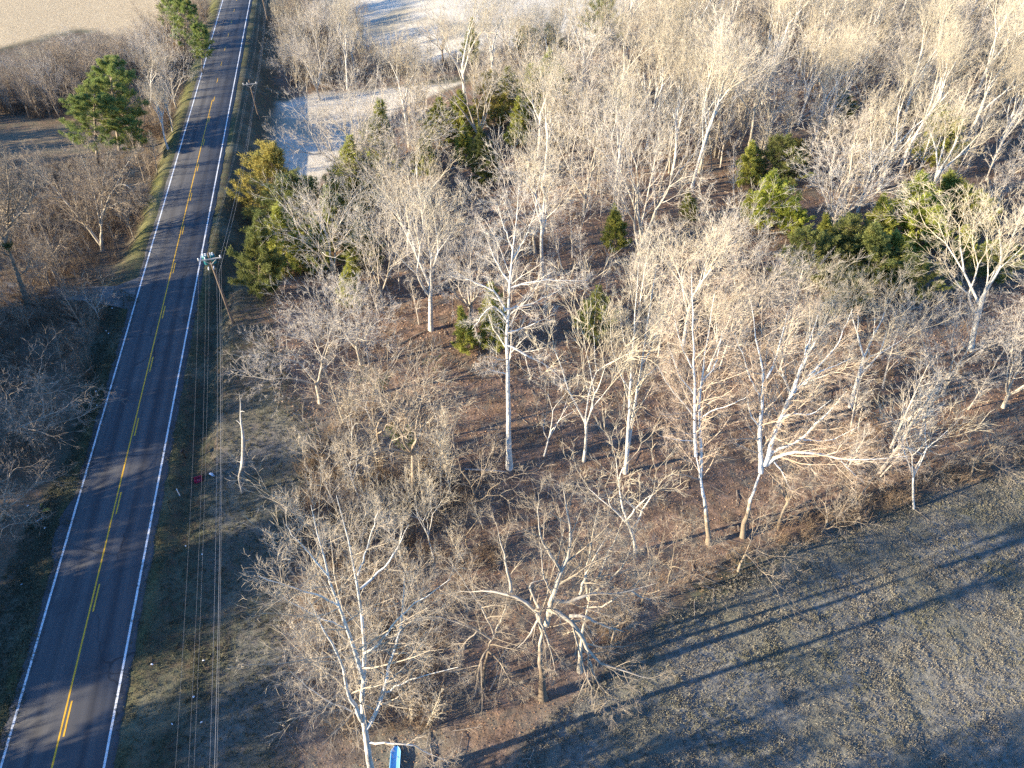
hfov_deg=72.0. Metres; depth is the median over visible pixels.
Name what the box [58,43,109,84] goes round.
bare tree
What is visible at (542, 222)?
bare tree
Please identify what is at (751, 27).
bare tree
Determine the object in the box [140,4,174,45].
bare tree
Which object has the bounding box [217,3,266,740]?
overhead wire
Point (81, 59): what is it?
bare tree
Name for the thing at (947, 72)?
bare tree
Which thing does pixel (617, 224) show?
cedar
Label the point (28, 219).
bare tree
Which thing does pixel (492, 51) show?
bare tree
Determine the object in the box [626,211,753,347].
bare tree
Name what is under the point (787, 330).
saplings
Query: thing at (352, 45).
bare tree
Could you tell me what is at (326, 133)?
bare tree
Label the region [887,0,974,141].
bare tree
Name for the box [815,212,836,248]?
cedar
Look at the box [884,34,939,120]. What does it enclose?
bare tree
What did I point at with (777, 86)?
bare tree
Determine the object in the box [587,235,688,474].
bare tree
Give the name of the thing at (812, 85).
bare tree
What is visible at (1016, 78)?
bare tree
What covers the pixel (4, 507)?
bare tree
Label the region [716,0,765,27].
bare tree
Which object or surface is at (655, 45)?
bare tree
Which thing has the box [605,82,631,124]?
cedar
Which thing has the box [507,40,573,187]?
bare tree
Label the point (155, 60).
bare tree
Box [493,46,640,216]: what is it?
bare tree
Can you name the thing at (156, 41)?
bare tree
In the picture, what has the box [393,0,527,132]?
bare tree
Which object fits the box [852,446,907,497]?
bare tree
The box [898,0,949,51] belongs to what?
bare tree
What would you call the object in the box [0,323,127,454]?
bare tree
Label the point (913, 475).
bare tree
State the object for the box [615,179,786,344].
bare tree
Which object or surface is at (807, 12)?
bare tree
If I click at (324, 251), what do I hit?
cedar
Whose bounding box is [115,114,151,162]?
pine tree
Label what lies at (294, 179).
bare tree
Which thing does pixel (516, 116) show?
cedar
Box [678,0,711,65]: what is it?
bare tree
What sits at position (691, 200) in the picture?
cedar
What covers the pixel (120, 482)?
road centre lines
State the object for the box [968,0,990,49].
bare tree
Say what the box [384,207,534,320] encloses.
bare tree
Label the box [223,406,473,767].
sycamore
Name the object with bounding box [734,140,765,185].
cedar
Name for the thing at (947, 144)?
cedar
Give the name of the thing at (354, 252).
cedar
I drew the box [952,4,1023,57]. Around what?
bare tree
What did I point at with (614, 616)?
bare tree
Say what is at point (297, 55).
bare tree
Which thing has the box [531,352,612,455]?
bare tree
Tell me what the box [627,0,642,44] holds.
bare tree
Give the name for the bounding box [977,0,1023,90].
bare tree
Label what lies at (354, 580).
bare tree
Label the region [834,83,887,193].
bare tree
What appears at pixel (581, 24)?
bare tree
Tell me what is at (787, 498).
bare tree
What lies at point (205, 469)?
overhead wire
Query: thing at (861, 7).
bare tree
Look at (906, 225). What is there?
cedar
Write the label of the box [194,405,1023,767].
field
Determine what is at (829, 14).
bare tree
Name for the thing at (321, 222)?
bare tree
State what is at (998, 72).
bare tree
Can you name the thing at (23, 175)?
bare tree
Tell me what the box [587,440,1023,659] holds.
undergrowth
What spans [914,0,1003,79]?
bare tree
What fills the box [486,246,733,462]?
bare tree
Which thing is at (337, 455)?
bare tree
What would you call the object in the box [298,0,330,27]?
bare tree
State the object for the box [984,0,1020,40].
bare tree
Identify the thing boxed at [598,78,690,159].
bare tree
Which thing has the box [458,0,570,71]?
bare tree
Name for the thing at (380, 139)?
bare tree
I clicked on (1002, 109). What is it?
bare tree
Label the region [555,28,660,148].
bare tree
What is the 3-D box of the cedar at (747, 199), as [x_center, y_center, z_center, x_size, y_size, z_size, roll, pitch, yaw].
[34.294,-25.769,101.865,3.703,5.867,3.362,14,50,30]
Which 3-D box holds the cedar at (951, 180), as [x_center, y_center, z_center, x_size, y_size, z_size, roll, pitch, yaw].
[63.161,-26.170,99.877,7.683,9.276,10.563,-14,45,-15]
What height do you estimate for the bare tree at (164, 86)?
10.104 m
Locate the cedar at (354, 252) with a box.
[333,220,385,274]
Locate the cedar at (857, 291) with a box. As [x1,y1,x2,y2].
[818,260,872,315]
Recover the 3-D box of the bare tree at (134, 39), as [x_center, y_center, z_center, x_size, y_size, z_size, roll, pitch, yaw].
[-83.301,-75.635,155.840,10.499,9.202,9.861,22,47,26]
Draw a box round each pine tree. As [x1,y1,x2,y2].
[57,83,130,163]
[83,54,149,150]
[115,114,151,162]
[155,0,174,33]
[164,0,203,58]
[187,21,215,72]
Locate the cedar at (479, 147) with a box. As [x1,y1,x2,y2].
[464,126,502,185]
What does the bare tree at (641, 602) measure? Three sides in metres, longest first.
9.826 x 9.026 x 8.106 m
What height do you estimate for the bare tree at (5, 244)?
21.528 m
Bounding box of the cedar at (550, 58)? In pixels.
[536,47,574,107]
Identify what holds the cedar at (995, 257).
on the forest floor
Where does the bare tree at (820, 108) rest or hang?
on the forest floor
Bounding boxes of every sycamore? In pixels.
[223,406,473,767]
[634,230,771,545]
[710,261,931,538]
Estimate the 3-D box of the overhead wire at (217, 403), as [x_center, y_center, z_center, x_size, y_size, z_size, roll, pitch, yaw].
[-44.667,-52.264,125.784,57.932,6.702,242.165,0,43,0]
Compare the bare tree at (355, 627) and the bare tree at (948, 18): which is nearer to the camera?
the bare tree at (355, 627)
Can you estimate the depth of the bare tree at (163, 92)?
126.67 m
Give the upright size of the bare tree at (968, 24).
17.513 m
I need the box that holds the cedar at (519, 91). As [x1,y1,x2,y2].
[507,62,553,127]
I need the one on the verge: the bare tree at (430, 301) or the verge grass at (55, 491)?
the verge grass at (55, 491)
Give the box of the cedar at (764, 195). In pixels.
[739,168,807,229]
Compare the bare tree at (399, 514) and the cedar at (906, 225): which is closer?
the bare tree at (399, 514)
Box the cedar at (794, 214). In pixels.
[771,196,816,236]
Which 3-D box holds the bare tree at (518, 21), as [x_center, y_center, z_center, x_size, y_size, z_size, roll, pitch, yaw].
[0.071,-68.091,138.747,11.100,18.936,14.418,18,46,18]
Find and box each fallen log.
[399,329,427,343]
[412,559,433,581]
[465,468,505,471]
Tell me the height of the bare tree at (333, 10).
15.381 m
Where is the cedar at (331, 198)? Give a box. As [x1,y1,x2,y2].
[306,184,363,253]
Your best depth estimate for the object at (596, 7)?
158.80 m
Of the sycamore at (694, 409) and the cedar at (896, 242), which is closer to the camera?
the sycamore at (694, 409)
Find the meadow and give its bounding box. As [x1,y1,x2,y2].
[0,0,637,191]
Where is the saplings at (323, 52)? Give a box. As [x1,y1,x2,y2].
[267,0,582,93]
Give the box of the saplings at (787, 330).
[343,0,1023,476]
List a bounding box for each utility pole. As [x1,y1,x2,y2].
[197,252,233,323]
[243,80,260,120]
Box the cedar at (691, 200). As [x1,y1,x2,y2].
[678,189,699,220]
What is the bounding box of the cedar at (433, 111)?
[418,96,459,145]
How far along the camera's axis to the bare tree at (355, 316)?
73.94 m
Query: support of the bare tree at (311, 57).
on the forest floor
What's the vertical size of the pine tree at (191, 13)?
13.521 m
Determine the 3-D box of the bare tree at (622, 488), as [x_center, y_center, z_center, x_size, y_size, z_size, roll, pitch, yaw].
[7.895,9.172,57.077,10.843,15.163,12.269,-23,48,-23]
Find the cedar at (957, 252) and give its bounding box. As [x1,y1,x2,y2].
[946,224,986,268]
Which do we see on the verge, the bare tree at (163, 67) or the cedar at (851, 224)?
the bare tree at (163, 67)
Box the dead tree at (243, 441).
[236,393,251,493]
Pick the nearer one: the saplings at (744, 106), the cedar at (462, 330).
the cedar at (462, 330)
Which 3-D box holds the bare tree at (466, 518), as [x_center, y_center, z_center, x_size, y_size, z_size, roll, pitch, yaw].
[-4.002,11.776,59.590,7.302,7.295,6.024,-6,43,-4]
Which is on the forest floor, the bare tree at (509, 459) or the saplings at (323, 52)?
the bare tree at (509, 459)
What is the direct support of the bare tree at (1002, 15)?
on the forest floor
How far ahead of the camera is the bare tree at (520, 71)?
111.92 m
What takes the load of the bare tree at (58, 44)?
on the verge
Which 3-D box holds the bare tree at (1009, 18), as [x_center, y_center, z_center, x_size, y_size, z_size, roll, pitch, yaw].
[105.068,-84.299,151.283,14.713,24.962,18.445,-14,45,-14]
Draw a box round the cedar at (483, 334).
[473,281,510,351]
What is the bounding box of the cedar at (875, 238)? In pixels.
[841,220,913,289]
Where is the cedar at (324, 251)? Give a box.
[300,212,340,275]
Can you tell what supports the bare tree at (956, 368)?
on the forest floor
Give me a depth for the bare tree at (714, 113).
100.73 m
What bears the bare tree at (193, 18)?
on the verge
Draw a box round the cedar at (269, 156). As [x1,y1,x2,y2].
[224,139,316,224]
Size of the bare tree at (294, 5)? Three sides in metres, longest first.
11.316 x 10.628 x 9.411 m
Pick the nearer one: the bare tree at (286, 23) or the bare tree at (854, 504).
the bare tree at (854, 504)
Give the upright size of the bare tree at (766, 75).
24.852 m
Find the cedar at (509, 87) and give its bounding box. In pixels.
[488,66,520,117]
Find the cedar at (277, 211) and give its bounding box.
[263,198,319,276]
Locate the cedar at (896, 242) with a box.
[880,227,929,285]
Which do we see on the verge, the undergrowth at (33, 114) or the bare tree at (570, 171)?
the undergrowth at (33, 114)
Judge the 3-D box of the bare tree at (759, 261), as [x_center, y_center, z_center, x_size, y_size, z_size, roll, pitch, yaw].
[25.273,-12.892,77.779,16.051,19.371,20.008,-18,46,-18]
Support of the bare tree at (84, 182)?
on the verge
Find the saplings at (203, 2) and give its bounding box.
[80,0,209,240]
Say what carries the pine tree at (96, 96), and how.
on the verge
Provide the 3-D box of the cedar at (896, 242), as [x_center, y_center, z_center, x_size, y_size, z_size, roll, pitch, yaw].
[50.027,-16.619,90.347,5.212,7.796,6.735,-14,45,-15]
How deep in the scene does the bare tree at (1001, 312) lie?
69.49 m
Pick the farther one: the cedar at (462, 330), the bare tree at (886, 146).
the bare tree at (886, 146)
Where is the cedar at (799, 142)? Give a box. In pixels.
[781,138,813,176]
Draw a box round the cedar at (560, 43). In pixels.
[537,23,567,54]
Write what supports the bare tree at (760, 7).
on the forest floor
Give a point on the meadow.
(21, 20)
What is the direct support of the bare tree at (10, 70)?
on the verge
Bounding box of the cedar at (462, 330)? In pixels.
[450,304,479,355]
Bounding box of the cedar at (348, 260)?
[335,255,365,306]
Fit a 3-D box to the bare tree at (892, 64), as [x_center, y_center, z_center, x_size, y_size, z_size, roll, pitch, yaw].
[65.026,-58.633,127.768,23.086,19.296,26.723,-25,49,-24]
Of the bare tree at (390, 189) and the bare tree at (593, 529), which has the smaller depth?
the bare tree at (593, 529)
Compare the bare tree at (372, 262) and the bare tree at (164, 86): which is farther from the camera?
the bare tree at (164, 86)
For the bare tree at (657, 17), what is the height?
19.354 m
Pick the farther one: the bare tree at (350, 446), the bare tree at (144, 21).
the bare tree at (144, 21)
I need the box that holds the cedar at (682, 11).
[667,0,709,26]
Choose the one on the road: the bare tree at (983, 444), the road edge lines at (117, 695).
the road edge lines at (117, 695)
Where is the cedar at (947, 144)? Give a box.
[909,99,973,166]
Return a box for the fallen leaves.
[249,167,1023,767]
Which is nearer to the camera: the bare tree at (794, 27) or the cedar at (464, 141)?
the cedar at (464, 141)
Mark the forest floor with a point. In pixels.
(507, 710)
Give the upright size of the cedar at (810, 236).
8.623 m
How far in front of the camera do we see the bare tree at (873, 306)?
66.89 m
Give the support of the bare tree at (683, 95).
on the forest floor
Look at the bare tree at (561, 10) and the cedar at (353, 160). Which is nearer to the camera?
the cedar at (353, 160)
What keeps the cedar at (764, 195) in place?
on the forest floor
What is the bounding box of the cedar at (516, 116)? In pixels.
[503,94,530,145]
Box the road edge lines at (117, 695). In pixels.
[0,0,249,767]
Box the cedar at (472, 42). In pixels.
[458,17,480,64]
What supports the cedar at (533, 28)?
on the forest floor
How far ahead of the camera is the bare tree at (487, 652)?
47.88 m
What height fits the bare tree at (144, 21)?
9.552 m
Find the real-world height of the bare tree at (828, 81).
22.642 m
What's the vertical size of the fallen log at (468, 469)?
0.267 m
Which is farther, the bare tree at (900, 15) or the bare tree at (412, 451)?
the bare tree at (900, 15)
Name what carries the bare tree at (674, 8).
on the forest floor
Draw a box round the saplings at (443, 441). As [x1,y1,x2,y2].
[261,364,483,727]
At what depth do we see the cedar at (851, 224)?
88.89 m
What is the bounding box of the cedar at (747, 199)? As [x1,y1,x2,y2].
[739,187,758,222]
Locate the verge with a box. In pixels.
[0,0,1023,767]
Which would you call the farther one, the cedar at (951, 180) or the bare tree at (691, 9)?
the bare tree at (691, 9)
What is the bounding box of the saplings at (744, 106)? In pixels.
[394,0,1023,207]
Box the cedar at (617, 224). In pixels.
[599,202,632,252]
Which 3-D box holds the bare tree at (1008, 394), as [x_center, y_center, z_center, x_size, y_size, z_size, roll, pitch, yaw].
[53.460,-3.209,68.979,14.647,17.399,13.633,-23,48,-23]
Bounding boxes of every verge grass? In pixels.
[0,289,139,760]
[103,196,321,767]
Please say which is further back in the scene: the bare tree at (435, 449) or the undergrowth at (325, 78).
the undergrowth at (325, 78)
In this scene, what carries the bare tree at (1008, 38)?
on the forest floor
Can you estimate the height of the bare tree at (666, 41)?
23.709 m
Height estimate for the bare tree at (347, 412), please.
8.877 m
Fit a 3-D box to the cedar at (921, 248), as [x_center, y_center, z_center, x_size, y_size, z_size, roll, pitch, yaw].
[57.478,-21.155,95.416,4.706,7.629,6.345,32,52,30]
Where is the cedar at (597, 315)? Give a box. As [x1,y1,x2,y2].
[569,284,619,344]
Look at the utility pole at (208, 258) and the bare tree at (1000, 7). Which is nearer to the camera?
the utility pole at (208, 258)
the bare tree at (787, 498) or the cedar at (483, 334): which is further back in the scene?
the cedar at (483, 334)
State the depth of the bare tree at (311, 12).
164.74 m
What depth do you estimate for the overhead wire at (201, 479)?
54.61 m
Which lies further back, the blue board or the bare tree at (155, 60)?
the bare tree at (155, 60)
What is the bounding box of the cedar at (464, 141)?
[450,119,473,165]
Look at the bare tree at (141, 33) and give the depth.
150.17 m
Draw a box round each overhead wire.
[175,4,256,767]
[188,17,258,767]
[194,9,260,758]
[210,7,264,744]
[214,11,265,767]
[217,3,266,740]
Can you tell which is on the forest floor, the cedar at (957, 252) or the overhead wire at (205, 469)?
the cedar at (957, 252)
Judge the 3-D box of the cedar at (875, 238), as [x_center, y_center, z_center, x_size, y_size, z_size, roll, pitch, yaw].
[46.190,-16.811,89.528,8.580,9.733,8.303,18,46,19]
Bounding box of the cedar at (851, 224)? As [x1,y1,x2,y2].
[818,211,872,281]
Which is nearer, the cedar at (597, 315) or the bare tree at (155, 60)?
the cedar at (597, 315)
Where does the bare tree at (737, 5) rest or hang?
on the forest floor
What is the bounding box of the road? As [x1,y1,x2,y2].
[0,0,251,767]
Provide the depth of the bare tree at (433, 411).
66.20 m
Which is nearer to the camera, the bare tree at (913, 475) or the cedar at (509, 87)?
the bare tree at (913, 475)
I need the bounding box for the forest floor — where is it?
[227,0,1023,767]
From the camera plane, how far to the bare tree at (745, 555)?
56.40 m
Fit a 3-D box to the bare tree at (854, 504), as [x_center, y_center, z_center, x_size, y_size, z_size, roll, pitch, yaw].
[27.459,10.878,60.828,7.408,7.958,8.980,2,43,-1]
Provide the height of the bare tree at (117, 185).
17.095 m
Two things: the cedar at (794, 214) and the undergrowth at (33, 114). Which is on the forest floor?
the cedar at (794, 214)
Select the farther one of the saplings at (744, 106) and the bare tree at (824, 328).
the saplings at (744, 106)
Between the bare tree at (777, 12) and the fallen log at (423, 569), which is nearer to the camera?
the fallen log at (423, 569)
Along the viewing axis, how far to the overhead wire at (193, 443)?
57.39 m
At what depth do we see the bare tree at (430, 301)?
75.31 m
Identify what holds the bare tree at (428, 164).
on the forest floor
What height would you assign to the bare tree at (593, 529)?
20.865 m
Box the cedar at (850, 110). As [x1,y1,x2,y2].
[829,86,859,119]
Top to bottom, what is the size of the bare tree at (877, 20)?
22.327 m
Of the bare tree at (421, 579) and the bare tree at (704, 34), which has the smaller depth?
the bare tree at (421, 579)
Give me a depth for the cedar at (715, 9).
171.08 m
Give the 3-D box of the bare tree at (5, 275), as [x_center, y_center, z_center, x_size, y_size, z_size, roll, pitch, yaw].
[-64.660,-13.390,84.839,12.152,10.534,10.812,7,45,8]
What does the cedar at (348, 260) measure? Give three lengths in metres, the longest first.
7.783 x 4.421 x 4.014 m
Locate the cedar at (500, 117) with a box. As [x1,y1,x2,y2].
[471,69,514,127]
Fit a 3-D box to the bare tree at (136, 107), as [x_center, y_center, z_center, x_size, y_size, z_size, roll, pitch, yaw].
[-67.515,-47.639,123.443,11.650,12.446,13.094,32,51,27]
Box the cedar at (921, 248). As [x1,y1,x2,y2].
[914,204,956,256]
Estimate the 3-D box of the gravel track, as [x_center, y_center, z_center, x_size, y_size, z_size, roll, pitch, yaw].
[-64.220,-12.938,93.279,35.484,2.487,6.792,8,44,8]
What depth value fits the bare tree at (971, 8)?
147.85 m
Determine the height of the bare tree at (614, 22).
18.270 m
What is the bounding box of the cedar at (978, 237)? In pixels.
[952,188,1002,240]
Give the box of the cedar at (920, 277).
[888,252,961,303]
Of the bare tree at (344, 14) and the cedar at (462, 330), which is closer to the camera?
the cedar at (462, 330)
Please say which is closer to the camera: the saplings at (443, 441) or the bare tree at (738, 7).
the saplings at (443, 441)
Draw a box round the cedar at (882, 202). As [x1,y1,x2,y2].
[864,190,899,235]
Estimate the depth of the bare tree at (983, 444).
64.79 m
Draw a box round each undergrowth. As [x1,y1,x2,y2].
[0,53,143,118]
[0,149,125,483]
[90,0,209,249]
[267,379,518,740]
[273,2,574,89]
[315,1,1023,484]
[358,324,756,546]
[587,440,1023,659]
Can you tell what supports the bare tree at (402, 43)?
on the forest floor
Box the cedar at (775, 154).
[735,132,815,184]
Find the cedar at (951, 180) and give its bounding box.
[924,167,1000,232]
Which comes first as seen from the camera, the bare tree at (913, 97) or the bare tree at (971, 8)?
the bare tree at (913, 97)
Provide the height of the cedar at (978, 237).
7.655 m
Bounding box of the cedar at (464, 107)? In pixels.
[438,89,484,142]
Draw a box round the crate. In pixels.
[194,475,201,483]
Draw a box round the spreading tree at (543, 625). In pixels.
[445,460,677,729]
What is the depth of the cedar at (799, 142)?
112.47 m
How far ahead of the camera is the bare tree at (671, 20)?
139.18 m
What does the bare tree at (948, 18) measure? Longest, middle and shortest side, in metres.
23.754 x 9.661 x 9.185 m
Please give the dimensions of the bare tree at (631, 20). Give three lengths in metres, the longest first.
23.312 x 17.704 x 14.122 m
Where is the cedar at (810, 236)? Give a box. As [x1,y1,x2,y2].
[766,223,858,287]
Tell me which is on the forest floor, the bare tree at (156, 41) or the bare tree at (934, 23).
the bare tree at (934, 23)
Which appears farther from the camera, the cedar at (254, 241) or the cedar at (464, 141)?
the cedar at (464, 141)
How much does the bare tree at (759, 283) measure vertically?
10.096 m
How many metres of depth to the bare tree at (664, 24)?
121.95 m
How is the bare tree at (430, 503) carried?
on the forest floor
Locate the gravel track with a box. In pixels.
[0,277,138,309]
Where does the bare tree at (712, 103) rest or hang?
on the forest floor
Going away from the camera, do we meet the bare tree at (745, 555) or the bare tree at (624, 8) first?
the bare tree at (745, 555)
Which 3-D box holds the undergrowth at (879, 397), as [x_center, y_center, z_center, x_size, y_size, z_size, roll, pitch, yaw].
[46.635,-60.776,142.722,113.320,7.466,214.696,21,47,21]
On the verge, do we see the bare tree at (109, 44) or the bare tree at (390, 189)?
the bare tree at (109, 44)
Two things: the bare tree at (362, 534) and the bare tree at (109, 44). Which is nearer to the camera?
the bare tree at (362, 534)
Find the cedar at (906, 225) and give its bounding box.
[885,168,952,246]
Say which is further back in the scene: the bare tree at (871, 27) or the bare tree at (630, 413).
the bare tree at (871, 27)
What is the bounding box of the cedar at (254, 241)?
[226,209,288,299]
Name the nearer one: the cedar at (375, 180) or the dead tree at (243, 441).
the dead tree at (243, 441)
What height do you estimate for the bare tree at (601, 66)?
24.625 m
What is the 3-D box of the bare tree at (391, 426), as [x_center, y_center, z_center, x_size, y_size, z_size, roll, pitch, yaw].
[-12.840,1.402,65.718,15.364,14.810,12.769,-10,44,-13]
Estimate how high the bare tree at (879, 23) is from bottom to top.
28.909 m
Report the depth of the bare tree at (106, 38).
152.41 m
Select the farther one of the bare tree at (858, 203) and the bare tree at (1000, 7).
the bare tree at (1000, 7)
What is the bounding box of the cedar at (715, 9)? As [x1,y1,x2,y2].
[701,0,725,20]
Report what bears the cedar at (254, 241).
on the forest floor
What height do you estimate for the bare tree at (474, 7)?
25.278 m
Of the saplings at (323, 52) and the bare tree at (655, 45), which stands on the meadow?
the saplings at (323, 52)
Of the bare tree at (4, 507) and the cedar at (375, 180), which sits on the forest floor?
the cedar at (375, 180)
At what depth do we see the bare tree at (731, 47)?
126.86 m
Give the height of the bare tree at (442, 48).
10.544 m
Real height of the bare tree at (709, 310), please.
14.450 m
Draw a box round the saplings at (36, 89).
[0,26,140,118]
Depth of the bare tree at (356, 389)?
68.88 m
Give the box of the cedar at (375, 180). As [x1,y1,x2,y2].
[352,151,383,207]
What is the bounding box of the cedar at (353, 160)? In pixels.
[320,132,375,215]
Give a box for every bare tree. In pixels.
[0,48,22,88]
[0,144,54,307]
[0,194,93,263]
[0,238,66,287]
[0,241,14,301]
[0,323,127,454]
[0,434,83,540]
[2,153,48,202]
[4,128,158,251]
[6,51,52,103]
[12,43,39,80]
[17,42,77,81]
[21,44,68,111]
[26,32,77,70]
[31,22,93,62]
[34,69,84,112]
[42,60,84,98]
[48,152,112,213]
[56,37,117,83]
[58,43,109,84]
[67,270,121,316]
[68,41,91,70]
[79,28,137,66]
[87,22,125,52]
[93,70,173,147]
[98,13,155,78]
[106,22,157,61]
[116,14,169,57]
[118,40,174,106]
[119,12,167,66]
[131,5,184,88]
[134,67,177,124]
[135,76,172,149]
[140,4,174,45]
[142,34,201,107]
[151,78,172,130]
[161,4,225,33]
[217,256,368,420]
[239,166,344,250]
[249,155,385,290]
[258,28,315,79]
[262,83,381,163]
[262,259,407,365]
[264,30,405,142]
[267,7,308,43]
[276,0,311,17]
[277,0,356,100]
[286,34,325,82]
[289,78,465,194]
[289,332,451,453]
[289,656,394,751]
[292,330,483,506]
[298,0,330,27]
[298,511,338,566]
[301,1,338,48]
[303,602,380,685]
[308,0,355,40]
[317,0,364,89]
[317,110,417,213]
[319,472,371,526]
[321,426,377,502]
[324,145,451,305]
[325,546,383,607]
[326,2,342,42]
[328,426,367,472]
[328,510,401,580]
[330,361,382,418]
[330,389,371,448]
[335,18,359,74]
[337,494,381,551]
[340,0,372,29]
[341,560,426,633]
[342,158,481,331]
[347,471,402,533]
[354,14,433,145]
[356,461,459,558]
[360,485,416,557]
[361,153,444,267]
[366,658,435,721]
[370,120,479,239]
[377,401,558,531]
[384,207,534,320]
[385,34,428,76]
[387,368,472,448]
[387,555,489,655]
[392,545,549,718]
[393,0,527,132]
[400,0,512,115]
[412,12,462,60]
[418,423,458,468]
[424,487,501,551]
[443,120,594,470]
[454,134,588,256]
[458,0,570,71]
[462,0,519,68]
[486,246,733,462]
[489,107,601,277]
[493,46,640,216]
[495,34,577,157]
[497,0,539,75]
[498,1,641,138]
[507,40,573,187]
[519,1,583,76]
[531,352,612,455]
[535,398,693,552]
[547,0,575,55]
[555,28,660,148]
[555,486,659,673]
[559,0,632,105]
[559,66,739,281]
[567,585,645,647]
[570,45,665,195]
[586,0,651,63]
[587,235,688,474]
[592,0,663,81]
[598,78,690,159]
[599,19,693,150]
[603,507,704,620]
[610,0,694,90]
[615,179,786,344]
[618,0,689,65]
[620,0,705,117]
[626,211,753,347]
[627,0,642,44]
[627,2,748,133]
[638,0,715,140]
[639,501,729,605]
[642,0,698,72]
[651,0,763,84]
[653,0,688,103]
[657,24,709,174]
[670,176,870,345]
[671,0,746,92]
[675,16,786,188]
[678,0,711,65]
[684,0,774,155]
[687,0,776,172]
[694,272,760,371]
[694,470,820,629]
[705,4,870,141]
[705,28,751,108]
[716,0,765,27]
[716,0,793,32]
[725,10,806,154]
[729,0,740,36]
[730,0,801,42]
[742,416,853,528]
[744,249,851,337]
[746,0,810,104]
[748,0,802,56]
[748,292,883,427]
[756,0,800,85]
[762,0,860,96]
[765,17,848,125]
[776,457,881,545]
[778,101,953,224]
[781,0,841,37]
[784,0,838,86]
[785,0,807,60]
[786,254,880,393]
[788,6,877,117]
[794,21,899,152]
[804,9,945,114]
[812,0,867,66]
[812,12,899,133]
[819,0,916,58]
[827,374,997,509]
[829,253,965,408]
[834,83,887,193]
[836,0,891,75]
[838,1,932,94]
[852,0,898,82]
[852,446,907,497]
[856,89,932,212]
[860,0,903,72]
[865,48,982,189]
[866,0,916,53]
[867,259,1023,413]
[868,169,1023,351]
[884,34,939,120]
[886,0,956,64]
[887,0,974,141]
[888,84,1021,185]
[893,0,906,34]
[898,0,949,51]
[899,17,985,166]
[907,435,984,491]
[911,0,975,105]
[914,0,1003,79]
[918,0,995,64]
[921,10,997,131]
[925,0,946,43]
[947,0,984,55]
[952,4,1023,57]
[953,415,1023,495]
[955,3,1023,148]
[961,398,1023,474]
[967,0,1023,116]
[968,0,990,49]
[968,235,1023,353]
[971,50,1023,167]
[971,284,1023,408]
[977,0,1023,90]
[979,0,1021,63]
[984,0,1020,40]
[993,138,1023,190]
[996,0,1021,49]
[998,4,1023,117]
[999,57,1023,141]
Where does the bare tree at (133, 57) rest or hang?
on the verge
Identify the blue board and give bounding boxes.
[389,746,400,767]
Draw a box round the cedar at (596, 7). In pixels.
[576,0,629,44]
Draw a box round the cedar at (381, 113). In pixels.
[355,97,406,174]
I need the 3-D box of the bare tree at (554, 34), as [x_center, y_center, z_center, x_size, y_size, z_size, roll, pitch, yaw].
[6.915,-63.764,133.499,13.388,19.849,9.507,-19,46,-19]
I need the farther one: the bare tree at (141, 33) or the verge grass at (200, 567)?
the bare tree at (141, 33)
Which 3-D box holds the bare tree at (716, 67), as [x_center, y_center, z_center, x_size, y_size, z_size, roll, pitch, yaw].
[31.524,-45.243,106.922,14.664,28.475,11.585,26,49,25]
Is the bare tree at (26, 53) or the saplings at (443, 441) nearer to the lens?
the saplings at (443, 441)
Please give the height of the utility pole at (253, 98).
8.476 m
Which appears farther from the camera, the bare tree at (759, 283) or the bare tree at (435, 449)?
the bare tree at (759, 283)
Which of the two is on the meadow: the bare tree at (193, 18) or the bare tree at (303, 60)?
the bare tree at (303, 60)
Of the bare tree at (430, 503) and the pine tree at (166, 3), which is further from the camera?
the pine tree at (166, 3)
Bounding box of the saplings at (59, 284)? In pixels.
[0,139,120,457]
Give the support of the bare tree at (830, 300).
on the forest floor
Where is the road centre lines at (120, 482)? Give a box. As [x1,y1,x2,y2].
[51,0,236,767]
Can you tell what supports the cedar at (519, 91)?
on the forest floor
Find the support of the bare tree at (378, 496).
on the forest floor
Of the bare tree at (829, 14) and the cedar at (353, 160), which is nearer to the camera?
the cedar at (353, 160)
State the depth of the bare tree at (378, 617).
51.96 m
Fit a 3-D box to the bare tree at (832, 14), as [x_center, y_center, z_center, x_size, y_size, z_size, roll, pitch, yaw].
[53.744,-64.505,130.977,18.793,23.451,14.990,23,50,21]
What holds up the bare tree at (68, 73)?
on the verge
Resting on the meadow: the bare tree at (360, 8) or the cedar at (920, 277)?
the bare tree at (360, 8)
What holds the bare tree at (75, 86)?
on the verge
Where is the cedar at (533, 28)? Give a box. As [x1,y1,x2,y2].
[512,24,549,54]
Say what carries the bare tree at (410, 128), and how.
on the forest floor
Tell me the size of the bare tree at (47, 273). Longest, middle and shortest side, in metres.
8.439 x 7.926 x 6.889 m
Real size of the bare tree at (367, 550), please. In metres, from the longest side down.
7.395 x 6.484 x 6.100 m
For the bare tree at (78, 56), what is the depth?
145.20 m
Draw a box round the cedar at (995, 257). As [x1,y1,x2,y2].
[961,238,1023,283]
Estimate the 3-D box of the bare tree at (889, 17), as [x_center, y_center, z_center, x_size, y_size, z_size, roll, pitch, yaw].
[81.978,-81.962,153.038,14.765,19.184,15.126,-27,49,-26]
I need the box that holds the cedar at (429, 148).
[410,131,437,175]

